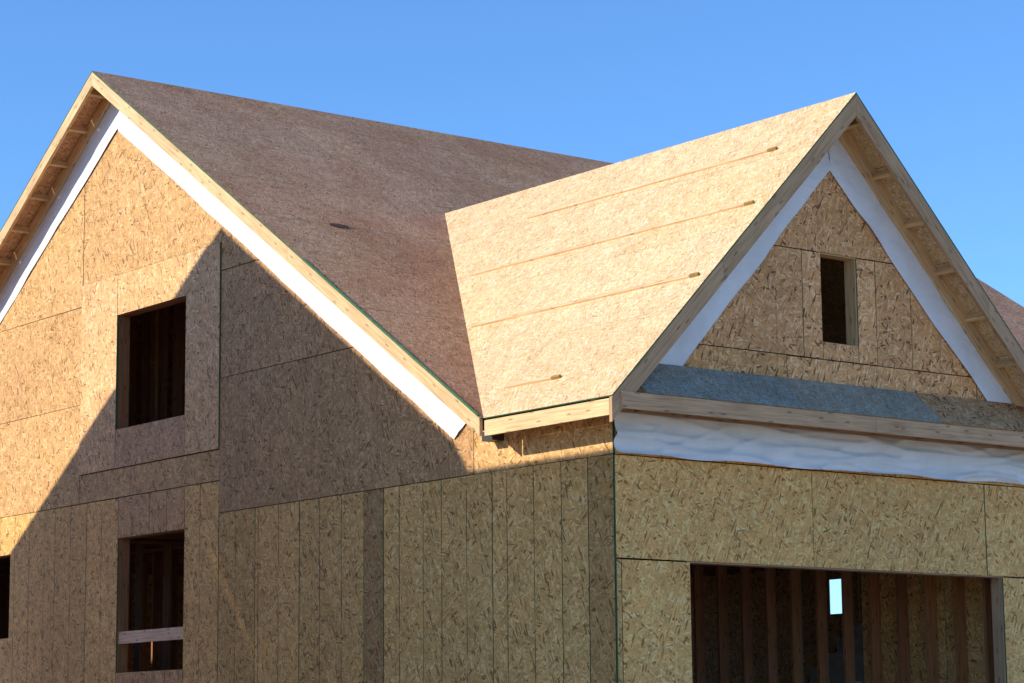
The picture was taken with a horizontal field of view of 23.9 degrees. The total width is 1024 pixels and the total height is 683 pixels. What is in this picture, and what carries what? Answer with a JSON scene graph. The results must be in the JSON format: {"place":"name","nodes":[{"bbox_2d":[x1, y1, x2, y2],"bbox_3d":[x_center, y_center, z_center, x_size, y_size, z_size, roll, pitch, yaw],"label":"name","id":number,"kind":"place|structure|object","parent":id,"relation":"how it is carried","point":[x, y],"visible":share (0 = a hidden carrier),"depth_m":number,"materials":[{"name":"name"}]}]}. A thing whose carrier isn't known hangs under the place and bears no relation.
{"place":"outdoors","nodes":[
{"label":"outdoors","id":0,"kind":"place"},
{"bbox_2d":[330,223,348,227],"bbox_3d":[-1.911,-1.282,26.816,0.270,0.065,0.095,7,-12,-37],"label":"roof felt scrap","id":1,"kind":"object","parent":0,"point":[338,225],"visible":1,"depth_m":26.81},
{"bbox_2d":[0,0,1023,613],"label":"sky","id":2,"kind":"structure","parent":0,"point":[611,81],"materials":[{"name":"blue"}]},
{"bbox_3d":[0.828,6.613,31.213,12.550,0.800,16.586,7,-12,-37],"label":"concrete foundation","id":3,"kind":"object","parent":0,"visible":0},
{"bbox_2d":[0,129,616,682],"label":"side wall","id":4,"kind":"structure","parent":3,"relation":"on","point":[504,571],"depth_m":26.25,"materials":[{"name":"beige wood"}]},
{"bbox_2d":[482,432,503,441],"bbox_3d":[-0.181,0.895,22.885,0.140,0.090,0.160,7,-12,-37],"label":"eave bracket","id":5,"kind":"object","parent":4,"relation":"attached to","point":[496,438],"visible":0.53,"depth_m":22.84,"materials":[{"name":"metal"}]},
{"bbox_2d":[0,71,1023,494],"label":"roof","id":6,"kind":"structure","parent":4,"relation":"on","point":[296,179],"depth_m":28.56,"materials":[{"name":"brown wood"}]},
{"bbox_2d":[0,269,1023,682],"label":"interior framing","id":7,"kind":"object","parent":3,"relation":"on","point":[158,559],"visible":0.19,"depth_m":28.34,"materials":[{"name":"brown wood"}]},
{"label":"second-floor deck","id":8,"kind":"structure","parent":7,"relation":"on","visible":0},
{"bbox_2d":[0,73,482,435],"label":"rake lumber","id":9,"kind":"object","parent":8,"relation":"on","point":[389,346],"visible":0.43,"depth_m":27.83,"materials":[{"name":"beige wood"}]},
{"bbox_2d":[445,92,1023,418],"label":"garage roof","id":10,"kind":"structure","parent":8,"relation":"on","point":[595,349],"depth_m":24.01,"materials":[{"name":"beige wood"}]},
{"bbox_2d":[484,398,608,435],"bbox_3d":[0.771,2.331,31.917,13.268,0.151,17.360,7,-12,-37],"label":"garage eave lumber","id":11,"kind":"object","parent":10,"relation":"attached to","point":[555,416],"visible":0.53,"depth_m":21.81,"materials":[{"name":"beige wood"}]},
{"bbox_2d":[470,146,777,388],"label":"roof toe boards","id":12,"kind":"object","parent":10,"relation":"on","point":[612,293],"visible":1,"depth_m":24.09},
{"bbox_2d":[591,363,1023,450],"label":"pent roof","id":13,"kind":"structure","parent":10,"relation":"attached to","point":[722,387],"depth_m":22.87,"materials":[{"name":"grey"}]},
{"bbox_2d":[609,95,1023,421],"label":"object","id":14,"kind":"object","parent":10,"relation":"attached to","point":[842,125],"visible":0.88,"depth_m":23.89,"materials":[{"name":"beige wood"}]},
{"bbox_2d":[0,484,1023,682],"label":"wall studs","id":15,"kind":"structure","parent":3,"relation":"on","point":[945,630],"depth_m":36.70,"materials":[{"name":"brown wood"}]},
{"bbox_2d":[614,156,1023,682],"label":"front wall","id":16,"kind":"structure","parent":3,"relation":"on","point":[680,510],"depth_m":23.20,"materials":[{"name":"beige wood"}]},
{"bbox_2d":[0,250,1005,682],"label":"opening frames","id":17,"kind":"structure","parent":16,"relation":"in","point":[140,636],"depth_m":27.69,"materials":[{"name":"brown wood"}]},
{"bbox_2d":[0,103,1023,484],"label":"house wrap","id":18,"kind":"object","parent":16,"relation":"attached to","point":[692,439],"visible":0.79,"depth_m":24.03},
{"bbox_2d":[805,620,863,682],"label":"staircase","id":19,"kind":"structure","parent":3,"relation":"on","point":[836,667],"depth_m":30.37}
]}

